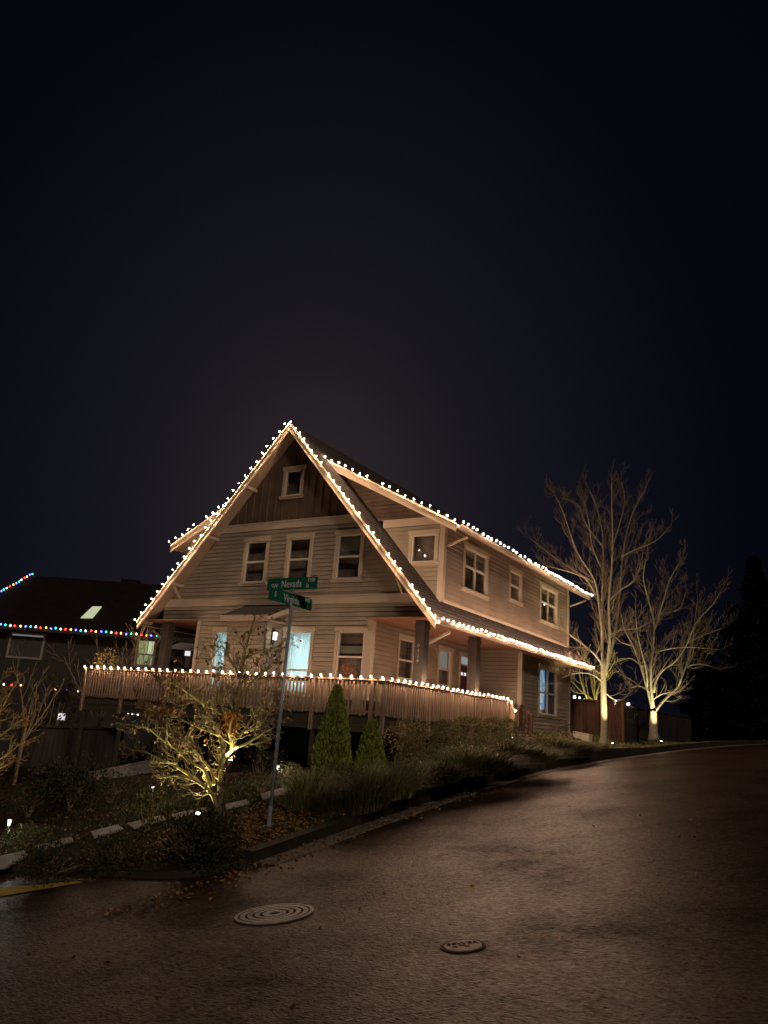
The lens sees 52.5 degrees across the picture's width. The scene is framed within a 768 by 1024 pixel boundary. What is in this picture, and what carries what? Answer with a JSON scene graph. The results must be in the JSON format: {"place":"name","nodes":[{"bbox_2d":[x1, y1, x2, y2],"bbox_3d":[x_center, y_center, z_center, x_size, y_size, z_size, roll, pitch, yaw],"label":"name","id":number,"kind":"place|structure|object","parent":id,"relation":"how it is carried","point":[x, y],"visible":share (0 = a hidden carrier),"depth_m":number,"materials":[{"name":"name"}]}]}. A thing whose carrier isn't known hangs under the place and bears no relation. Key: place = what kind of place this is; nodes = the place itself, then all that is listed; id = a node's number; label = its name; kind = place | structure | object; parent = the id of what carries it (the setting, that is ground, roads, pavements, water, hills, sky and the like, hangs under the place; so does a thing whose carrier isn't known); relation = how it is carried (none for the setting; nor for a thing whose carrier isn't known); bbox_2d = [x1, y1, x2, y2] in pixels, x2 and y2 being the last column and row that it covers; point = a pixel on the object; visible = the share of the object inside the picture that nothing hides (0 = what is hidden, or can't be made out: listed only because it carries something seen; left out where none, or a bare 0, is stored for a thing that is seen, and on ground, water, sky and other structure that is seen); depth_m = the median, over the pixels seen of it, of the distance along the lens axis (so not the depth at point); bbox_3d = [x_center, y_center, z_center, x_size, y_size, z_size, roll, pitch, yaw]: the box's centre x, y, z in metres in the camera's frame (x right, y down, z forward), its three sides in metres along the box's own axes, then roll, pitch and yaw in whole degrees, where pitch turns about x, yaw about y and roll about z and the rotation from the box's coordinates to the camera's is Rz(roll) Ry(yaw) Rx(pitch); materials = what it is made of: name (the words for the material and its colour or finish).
{"place":"outdoors","nodes":[
{"label":"outdoors","id":0,"kind":"place"},
{"bbox_2d":[0,871,190,933],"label":"side street","id":1,"kind":"structure","parent":0,"point":[21,910],"depth_m":9.72,"materials":[{"name":"asphalt"}]},
{"bbox_2d":[0,881,81,895],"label":"yellow curb paint","id":2,"kind":"object","parent":1,"relation":"on","point":[11,890],"visible":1,"depth_m":10.38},
{"bbox_2d":[0,733,640,871],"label":"garden ground","id":3,"kind":"structure","parent":0,"point":[25,772],"depth_m":16.75,"materials":[{"name":"soil"}]},
{"bbox_2d":[0,850,27,868],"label":"path slab","id":4,"kind":"structure","parent":3,"relation":"on","point":[6,860],"depth_m":12.11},
{"bbox_2d":[0,668,45,775],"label":"maple tree","id":5,"kind":"object","parent":3,"relation":"on","point":[24,724],"visible":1,"depth_m":22.09,"materials":[{"name":"brown plant"}]},
{"bbox_2d":[0,820,54,850],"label":"shrub","id":6,"kind":"object","parent":3,"relation":"on","point":[23,839],"visible":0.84,"depth_m":13.13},
{"bbox_2d":[7,638,64,784],"bbox_3d":[-11.189,6.176,24.044,1.335,4.344,2.328,-5,-18,31],"label":"bare tree","id":7,"kind":"object","parent":3,"relation":"on","point":[24,737],"visible":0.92,"depth_m":24.04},
{"bbox_2d":[0,770,78,817],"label":"shrub","id":8,"kind":"object","parent":3,"relation":"on","point":[19,793],"visible":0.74,"depth_m":16.95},
{"bbox_2d":[33,837,72,850],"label":"path slab","id":9,"kind":"structure","parent":3,"relation":"on","point":[69,839],"depth_m":13.22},
{"bbox_2d":[33,673,88,772],"bbox_3d":[-11.216,7.462,26.746,1.873,3.792,1.515,5,-15,-1],"label":"shrub","id":10,"kind":"object","parent":3,"relation":"on","point":[54,706],"visible":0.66,"depth_m":26.95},
{"bbox_2d":[12,725,122,773],"bbox_3d":[-9.759,7.371,24.085,3.189,1.550,0.142,4,-15,1],"label":"wood fence","id":11,"kind":"object","parent":3,"relation":"on","point":[48,741],"visible":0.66,"depth_m":24.14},
{"bbox_2d":[11,832,125,887],"bbox_3d":[-4.546,4.768,10.755,1.674,0.605,1.359,-5,-18,31],"label":"shrub","id":12,"kind":"object","parent":3,"relation":"on","point":[38,874],"visible":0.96,"depth_m":10.64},
{"bbox_2d":[24,750,115,814],"bbox_3d":[-6.754,5.955,17.204,1.942,1.322,2.095,5,-15,-1],"label":"shrub","id":13,"kind":"object","parent":3,"relation":"on","point":[73,782],"visible":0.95,"depth_m":16.89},
{"bbox_2d":[0,575,195,764],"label":"neighbor house","id":14,"kind":"structure","parent":3,"relation":"on","point":[73,604],"depth_m":33.79,"materials":[{"name":"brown wood"}]},
{"bbox_2d":[6,631,45,659],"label":"window","id":15,"kind":"structure","parent":14,"relation":"in","point":[34,647],"depth_m":33.78,"materials":[{"name":"grey"}]},
{"bbox_2d":[0,623,156,635],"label":"string lights","id":16,"kind":"object","parent":14,"relation":"attached to","point":[76,629],"visible":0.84,"depth_m":33.38,"materials":[{"name":"multicoloured"}]},
{"bbox_2d":[133,639,156,667],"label":"window","id":17,"kind":"structure","parent":14,"relation":"in","point":[151,644],"depth_m":33.79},
{"bbox_2d":[91,824,123,838],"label":"path slab","id":18,"kind":"structure","parent":3,"relation":"on","point":[100,832],"depth_m":13.88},
{"bbox_2d":[67,827,148,871],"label":"shrub","id":19,"kind":"object","parent":3,"relation":"on","point":[116,850],"visible":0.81,"depth_m":11.11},
{"bbox_2d":[45,624,175,757],"bbox_3d":[-9.893,6.447,27.134,3.661,5.631,3.384,-1,-16,17],"label":"bare tree","id":20,"kind":"object","parent":3,"relation":"on","point":[102,714],"visible":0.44,"depth_m":27.11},
{"bbox_2d":[91,767,144,802],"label":"shrub","id":21,"kind":"object","parent":3,"relation":"on","point":[116,793],"visible":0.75,"depth_m":17.25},
{"bbox_2d":[89,759,156,779],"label":"wall","id":22,"kind":"structure","parent":3,"relation":"on","point":[137,765],"depth_m":22.44,"materials":[{"name":"stone"}]},
{"bbox_2d":[118,624,161,763],"bbox_3d":[-8.327,6.228,27.151,1.755,6.286,1.333,2,-15,8],"label":"bare tree","id":23,"kind":"object","parent":3,"relation":"on","point":[136,663],"visible":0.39,"depth_m":27.38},
{"bbox_2d":[127,815,165,828],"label":"path slab","id":24,"kind":"structure","parent":3,"relation":"on","point":[136,824],"depth_m":14.33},
{"bbox_2d":[128,784,169,829],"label":"shrub","id":25,"kind":"object","parent":3,"relation":"on","point":[147,792],"visible":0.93,"depth_m":13.98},
{"bbox_2d":[57,770,306,839],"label":"lawn","id":26,"kind":"structure","parent":3,"relation":"on","point":[239,794],"depth_m":16.26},
{"bbox_2d":[129,801,245,873],"bbox_3d":[-2.549,4.464,10.796,1.569,0.889,1.476,-5,-18,31],"label":"shrub","id":27,"kind":"object","parent":3,"relation":"on","point":[199,844],"visible":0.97,"depth_m":10.60,"materials":[{"name":"plant"}]},
{"bbox_2d":[171,807,206,818],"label":"path slab","id":28,"kind":"structure","parent":3,"relation":"on","point":[191,811],"depth_m":14.76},
{"bbox_2d":[109,605,301,815],"bbox_3d":[-3.235,3.617,14.021,3.279,3.948,1.957,5,-15,-3],"label":"maple tree","id":29,"kind":"object","parent":3,"relation":"on","point":[231,740],"visible":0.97,"depth_m":13.85,"materials":[{"name":"brown plant"}]},
{"bbox_2d":[0,772,426,867],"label":"groundcover","id":30,"kind":"object","parent":3,"relation":"on","point":[131,799],"visible":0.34,"depth_m":15.62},
{"bbox_2d":[225,799,249,809],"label":"path slab","id":31,"kind":"structure","parent":3,"relation":"on","point":[240,803],"depth_m":14.88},
{"bbox_2d":[234,746,289,794],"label":"shrub","id":32,"kind":"object","parent":3,"relation":"on","point":[259,776],"visible":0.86,"depth_m":15.89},
{"bbox_2d":[260,787,287,799],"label":"path slab","id":33,"kind":"structure","parent":3,"relation":"on","point":[264,795],"depth_m":15.54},
{"bbox_2d":[271,761,303,782],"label":"shrub","id":34,"kind":"object","parent":3,"relation":"on","point":[288,771],"visible":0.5,"depth_m":17.19,"materials":[{"name":"green plant"}]},
{"bbox_2d":[266,577,317,829],"bbox_3d":[-1.760,3.214,13.261,0.839,4.274,0.895,7,-15,-10],"label":"street sign","id":35,"kind":"object","parent":3,"relation":"on","point":[276,587],"visible":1,"depth_m":13.58,"materials":[{"name":"green"}]},
{"bbox_2d":[72,668,519,773],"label":"deck","id":36,"kind":"structure","parent":3,"relation":"on","point":[125,700],"depth_m":21.14,"materials":[{"name":"brown wood"}]},
{"bbox_2d":[93,647,119,696],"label":"potted plant","id":37,"kind":"object","parent":36,"relation":"on","point":[105,656],"visible":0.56,"depth_m":25.11,"materials":[{"name":"brown plant"}]},
{"bbox_2d":[84,666,382,678],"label":"string lights","id":38,"kind":"object","parent":36,"relation":"attached to","point":[247,672],"visible":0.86,"depth_m":20.70,"materials":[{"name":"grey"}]},
{"bbox_2d":[337,659,357,708],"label":"potted plant","id":39,"kind":"object","parent":36,"relation":"on","point":[345,671],"visible":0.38,"depth_m":20.54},
{"bbox_2d":[362,671,381,714],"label":"potted plant","id":40,"kind":"object","parent":36,"relation":"on","point":[367,704],"visible":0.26,"depth_m":19.76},
{"bbox_2d":[392,678,515,710],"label":"string lights","id":41,"kind":"object","parent":36,"relation":"attached to","point":[451,690],"visible":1,"depth_m":21.63,"materials":[{"name":"grey"}]},
{"bbox_2d":[242,816,354,864],"bbox_3d":[-1.221,4.978,11.875,0.190,0.496,2.530,-5,-18,31],"label":"retaining edge","id":42,"kind":"object","parent":3,"relation":"on","point":[262,851],"visible":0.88,"depth_m":11.64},
{"bbox_2d":[246,763,362,812],"bbox_3d":[-1.327,5.043,14.256,2.379,0.859,2.431,-5,-18,31],"label":"grass clump","id":43,"kind":"object","parent":3,"relation":"on","point":[291,804],"visible":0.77,"depth_m":13.99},
{"bbox_2d":[291,778,369,817],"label":"grass clump","id":44,"kind":"object","parent":3,"relation":"on","point":[328,804],"visible":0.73,"depth_m":13.17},
{"bbox_2d":[310,684,353,779],"bbox_3d":[-1.087,4.833,17.096,0.977,2.112,0.998,-5,-18,31],"label":"cypress","id":45,"kind":"object","parent":3,"relation":"on","point":[332,743],"visible":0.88,"depth_m":16.83,"materials":[{"name":"green plant"}]},
{"bbox_2d":[325,761,370,795],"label":"shrub","id":46,"kind":"object","parent":3,"relation":"on","point":[342,773],"visible":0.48,"depth_m":14.56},
{"bbox_2d":[136,422,591,863],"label":"house","id":47,"kind":"structure","parent":3,"relation":"on","point":[287,510],"depth_m":24.20,"materials":[{"name":"beige wood"}]},
{"bbox_2d":[134,423,284,619],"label":"string lights","id":48,"kind":"object","parent":47,"relation":"attached to","point":[214,517],"visible":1,"depth_m":25.41,"materials":[{"name":"white"}]},
{"bbox_2d":[204,627,227,690],"bbox_3d":[-4.889,4.671,24.622,1.290,2.000,0.635,-5,-18,31],"label":"window","id":49,"kind":"structure","parent":47,"relation":"in","point":[221,631],"depth_m":24.75,"materials":[{"name":"white glass"}]},
{"bbox_2d":[237,536,271,585],"bbox_3d":[-4.030,1.601,24.904,1.180,1.580,0.385,-5,-18,31],"label":"window","id":50,"kind":"structure","parent":47,"relation":"in","point":[256,549],"depth_m":25.05,"materials":[{"name":"white glass"}]},
{"bbox_2d":[278,464,305,499],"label":"window","id":51,"kind":"structure","parent":47,"relation":"in","point":[293,476],"depth_m":25.02,"materials":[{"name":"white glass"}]},
{"bbox_2d":[278,627,315,696],"bbox_3d":[-2.539,4.403,22.996,1.280,2.000,0.285,-5,-18,31],"label":"door","id":52,"kind":"structure","parent":47,"relation":"in","point":[299,662],"depth_m":23.10,"materials":[{"name":"white glass"}]},
{"bbox_2d":[283,532,315,577],"bbox_3d":[-2.556,1.467,24.009,1.180,1.580,0.385,-5,-18,31],"label":"window","id":53,"kind":"structure","parent":47,"relation":"in","point":[299,547],"depth_m":24.19,"materials":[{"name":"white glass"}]},
{"bbox_2d":[329,529,365,582],"bbox_3d":[-0.971,1.322,23.046,1.180,1.580,0.385,-5,-18,31],"label":"window","id":54,"kind":"structure","parent":47,"relation":"in","point":[349,544],"depth_m":23.12,"materials":[{"name":"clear glass"}]},
{"bbox_2d":[328,627,368,686],"bbox_3d":[-0.899,4.111,22.107,1.240,1.670,0.385,-5,-18,31],"label":"window","id":55,"kind":"structure","parent":47,"relation":"in","point":[350,644],"depth_m":22.26,"materials":[{"name":"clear glass"}]},
{"bbox_2d":[290,421,434,616],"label":"string lights","id":56,"kind":"object","parent":47,"relation":"attached to","point":[365,525],"visible":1,"depth_m":22.10,"materials":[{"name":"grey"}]},
{"bbox_2d":[394,633,414,683],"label":"window","id":57,"kind":"structure","parent":47,"relation":"in","point":[405,652],"depth_m":23.61,"materials":[{"name":"white glass"}]},
{"bbox_2d":[408,528,439,565],"bbox_3d":[1.218,1.073,22.775,1.130,1.070,0.385,-5,-18,31],"label":"window","id":58,"kind":"structure","parent":47,"relation":"in","point":[423,549],"depth_m":22.89,"materials":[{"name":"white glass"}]},
{"bbox_2d":[435,645,453,689],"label":"window","id":59,"kind":"structure","parent":47,"relation":"in","point":[445,654],"depth_m":25.61,"materials":[{"name":"clear glass"}]},
{"bbox_2d":[460,666,466,709],"bbox_3d":[2.721,6.228,26.501,0.050,1.920,0.970,-5,-18,31],"label":"door","id":60,"kind":"structure","parent":47,"relation":"in","point":[463,679],"depth_m":26.53,"materials":[{"name":"wood"}]},
{"bbox_2d":[461,541,489,600],"bbox_3d":[2.622,1.854,24.170,0.635,1.500,1.930,-5,-18,31],"label":"window","id":61,"kind":"structure","parent":47,"relation":"in","point":[475,576],"depth_m":24.67,"materials":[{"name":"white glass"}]},
{"bbox_2d":[508,565,523,606],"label":"window","id":62,"kind":"structure","parent":47,"relation":"in","point":[516,580],"depth_m":27.01,"materials":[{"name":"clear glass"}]},
{"bbox_2d":[443,618,593,667],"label":"string lights","id":63,"kind":"object","parent":47,"relation":"attached to","point":[509,639],"visible":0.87,"depth_m":23.67,"materials":[{"name":"grey"}]},
{"bbox_2d":[463,521,590,596],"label":"string lights","id":64,"kind":"object","parent":47,"relation":"attached to","point":[520,555],"visible":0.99,"depth_m":24.95,"materials":[{"name":"grey"}]},
{"bbox_2d":[537,663,558,718],"bbox_3d":[5.800,6.607,28.687,0.635,1.860,2.120,-5,-18,31],"label":"window","id":65,"kind":"structure","parent":47,"relation":"in","point":[547,694],"depth_m":29.04,"materials":[{"name":"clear glass"}]},
{"bbox_2d":[539,581,558,628],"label":"window","id":66,"kind":"structure","parent":47,"relation":"in","point":[548,594],"depth_m":29.97,"materials":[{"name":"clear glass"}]},
{"bbox_2d":[352,717,385,777],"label":"cypress","id":67,"kind":"object","parent":3,"relation":"on","point":[370,750],"visible":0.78,"depth_m":16.66,"materials":[{"name":"green plant"}]},
{"bbox_2d":[315,762,430,814],"bbox_3d":[-0.265,4.759,13.425,2.133,0.868,2.119,-5,-18,31],"label":"grass clump","id":68,"kind":"object","parent":3,"relation":"on","point":[371,799],"visible":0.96,"depth_m":13.18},
{"bbox_2d":[0,777,747,1023],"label":"fallen leaves","id":69,"kind":"object","parent":3,"relation":"on","point":[248,828],"visible":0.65,"depth_m":12.64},
{"bbox_2d":[347,785,431,825],"bbox_3d":[0.153,5.310,14.087,0.190,0.620,2.630,-5,-18,31],"label":"retaining edge","id":70,"kind":"object","parent":3,"relation":"on","point":[423,795],"visible":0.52,"depth_m":14.02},
{"bbox_2d":[336,755,444,800],"bbox_3d":[0.177,4.822,14.078,2.028,0.789,2.060,-5,-18,31],"label":"grass clump","id":71,"kind":"object","parent":3,"relation":"on","point":[406,788],"visible":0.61,"depth_m":13.83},
{"bbox_2d":[381,759,439,788],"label":"shrub","id":72,"kind":"object","parent":3,"relation":"on","point":[408,768],"visible":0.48,"depth_m":14.30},
{"bbox_2d":[381,715,453,767],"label":"shrub","id":73,"kind":"object","parent":3,"relation":"on","point":[404,745],"visible":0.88,"depth_m":17.72,"materials":[{"name":"green plant"}]},
{"bbox_2d":[408,742,456,769],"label":"shrub","id":74,"kind":"object","parent":3,"relation":"on","point":[427,754],"visible":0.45,"depth_m":16.93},
{"bbox_2d":[429,719,460,762],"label":"clipped shrub","id":75,"kind":"object","parent":3,"relation":"on","point":[444,724],"visible":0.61,"depth_m":17.99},
{"bbox_2d":[414,760,488,784],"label":"grass clump","id":76,"kind":"object","parent":3,"relation":"on","point":[452,775],"visible":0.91,"depth_m":14.90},
{"bbox_2d":[395,743,533,776],"bbox_3d":[1.668,5.148,16.114,3.178,0.723,3.155,-5,-18,31],"label":"grass clump","id":77,"kind":"object","parent":3,"relation":"on","point":[467,758],"visible":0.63,"depth_m":15.76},
{"bbox_2d":[451,716,484,754],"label":"clipped shrub","id":78,"kind":"object","parent":3,"relation":"on","point":[471,721],"visible":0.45,"depth_m":19.29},
{"bbox_2d":[455,744,494,757],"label":"shrub","id":79,"kind":"object","parent":3,"relation":"on","point":[473,749],"visible":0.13,"depth_m":16.82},
{"bbox_2d":[462,734,508,755],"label":"shrub","id":80,"kind":"object","parent":3,"relation":"on","point":[475,743],"visible":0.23,"depth_m":18.20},
{"bbox_2d":[478,717,504,747],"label":"clipped shrub","id":81,"kind":"object","parent":3,"relation":"on","point":[492,720],"visible":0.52,"depth_m":20.62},
{"bbox_2d":[438,750,562,775],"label":"grass clump","id":82,"kind":"object","parent":3,"relation":"on","point":[500,768],"visible":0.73,"depth_m":15.68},
{"bbox_2d":[497,717,518,744],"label":"clipped shrub","id":83,"kind":"object","parent":3,"relation":"on","point":[507,720],"visible":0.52,"depth_m":21.79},
{"bbox_2d":[462,738,583,765],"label":"grass clump","id":84,"kind":"object","parent":3,"relation":"on","point":[513,751],"visible":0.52,"depth_m":17.51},
{"bbox_2d":[509,700,537,738],"bbox_3d":[4.617,6.823,25.250,0.977,1.286,1.330,-5,-18,31],"label":"stair","id":85,"kind":"object","parent":3,"relation":"on","point":[513,711],"visible":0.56,"depth_m":25.81,"materials":[{"name":"brown wood"}]},
{"bbox_2d":[501,733,547,749],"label":"shrub","id":86,"kind":"object","parent":3,"relation":"on","point":[530,744],"visible":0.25,"depth_m":19.59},
{"bbox_2d":[518,728,551,742],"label":"shrub","id":87,"kind":"object","parent":3,"relation":"on","point":[525,733],"visible":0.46,"depth_m":23.23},
{"bbox_2d":[503,745,577,763],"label":"grass clump","id":88,"kind":"object","parent":3,"relation":"on","point":[550,757],"visible":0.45,"depth_m":17.76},
{"bbox_2d":[528,735,558,752],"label":"shrub","id":89,"kind":"object","parent":3,"relation":"on","point":[543,743],"visible":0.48,"depth_m":21.19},
{"bbox_2d":[519,735,589,754],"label":"grass clump","id":90,"kind":"object","parent":3,"relation":"on","point":[561,744],"visible":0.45,"depth_m":21.73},
{"bbox_2d":[546,720,574,742],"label":"shrub","id":91,"kind":"object","parent":3,"relation":"on","point":[561,736],"visible":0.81,"depth_m":24.79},
{"bbox_2d":[572,731,591,741],"bbox_3d":[7.273,8.281,28.512,0.699,0.452,0.288,-2,-16,22],"label":"planter box","id":92,"kind":"object","parent":3,"relation":"on","point":[583,736],"visible":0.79,"depth_m":28.43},
{"bbox_2d":[562,740,616,753],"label":"grass clump","id":93,"kind":"object","parent":3,"relation":"on","point":[590,748],"visible":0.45,"depth_m":22.36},
{"bbox_2d":[583,726,600,740],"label":"shrub","id":94,"kind":"object","parent":3,"relation":"on","point":[596,734],"visible":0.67,"depth_m":29.02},
{"bbox_2d":[424,740,767,800],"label":"retaining edge","id":95,"kind":"object","parent":3,"relation":"on","point":[439,791],"visible":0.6,"depth_m":22.36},
{"bbox_2d":[567,739,624,748],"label":"grass clump","id":96,"kind":"object","parent":3,"relation":"on","point":[604,746],"visible":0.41,"depth_m":25.17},
{"bbox_2d":[570,643,622,699],"bbox_3d":[8.547,7.538,33.153,3.250,4.188,1.753,-1,-16,18],"label":"bare tree","id":97,"kind":"object","parent":3,"relation":"on","point":[582,683],"visible":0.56,"depth_m":33.25,"materials":[{"name":"beige plant"}]},
{"bbox_2d":[571,698,624,743],"bbox_3d":[8.486,8.391,30.910,2.165,1.856,0.143,5,-15,-3],"label":"wood fence","id":98,"kind":"object","parent":3,"relation":"on","point":[590,712],"visible":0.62,"depth_m":30.98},
{"bbox_2d":[517,458,678,745],"bbox_3d":[8.319,2.954,29.703,6.407,11.437,3.213,6,-15,-5],"label":"bare street tree","id":99,"kind":"object","parent":3,"relation":"on","point":[604,664],"visible":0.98,"depth_m":29.65,"materials":[{"name":"brown plant"}]},
{"bbox_2d":[624,705,691,743],"bbox_3d":[13.085,10.279,36.638,0.125,1.846,13.490,-5,-18,31],"label":"wood fence","id":100,"kind":"object","parent":3,"relation":"on","point":[674,728],"visible":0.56,"depth_m":36.27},
{"bbox_2d":[592,533,737,740],"bbox_3d":[12.082,5.273,32.878,6.364,8.517,3.680,3,-15,4],"label":"bare street tree","id":101,"kind":"object","parent":3,"relation":"on","point":[653,730],"visible":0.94,"depth_m":32.62,"materials":[{"name":"brown plant"}]},
{"bbox_2d":[677,618,721,741],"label":"evergreen tree","id":102,"kind":"object","parent":3,"relation":"on","point":[700,699],"visible":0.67,"depth_m":78.83,"materials":[{"name":"green plant"}]},
{"bbox_2d":[709,554,767,739],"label":"evergreen tree","id":103,"kind":"object","parent":3,"relation":"on","point":[755,584],"visible":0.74,"depth_m":63.90,"materials":[{"name":"green plant"}]},
{"bbox_2d":[0,744,767,1023],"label":"road","id":104,"kind":"structure","parent":0,"point":[675,931],"depth_m":7.19,"materials":[{"name":"asphalt"}]},
{"bbox_2d":[0,859,250,878],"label":"kerb","id":105,"kind":"structure","parent":104,"relation":"on","point":[187,873],"depth_m":10.55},
{"bbox_2d":[234,903,313,924],"bbox_3d":[-1.124,4.113,7.977,0.800,0.132,0.800,-5,-18,31],"label":"manhole cover","id":106,"kind":"object","parent":104,"relation":"on","point":[274,914],"visible":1,"depth_m":7.93,"materials":[{"name":"metal"}]},
{"bbox_2d":[440,939,485,953],"bbox_3d":[0.650,3.580,6.414,0.370,0.071,0.370,-5,-18,31],"label":"utility cover","id":107,"kind":"object","parent":104,"relation":"on","point":[462,946],"visible":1,"depth_m":6.38,"materials":[{"name":"metal"}]},
{"bbox_2d":[252,744,760,865],"bbox_3d":[20.802,10.814,33.228,64.523,3.581,7.861,16,-19,-37],"label":"gutter pan","id":108,"kind":"object","parent":104,"relation":"on","point":[361,829],"visible":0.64,"depth_m":13.87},
{"bbox_2d":[395,842,651,862],"bbox_3d":[1.556,4.364,10.025,0.268,0.356,3.923,18,-20,-41],"label":"road crack","id":109,"kind":"object","parent":104,"relation":"on","point":[538,855],"visible":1,"depth_m":9.62,"materials":[{"name":"asphalt"}]},
{"bbox_2d":[0,0,767,865],"label":"sky","id":110,"kind":"structure","parent":0,"point":[476,252],"materials":[{"name":"black"}]},
{"bbox_2d":[517,730,740,747],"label":"verge grass","id":111,"kind":"structure","parent":0,"point":[644,743],"depth_m":30.24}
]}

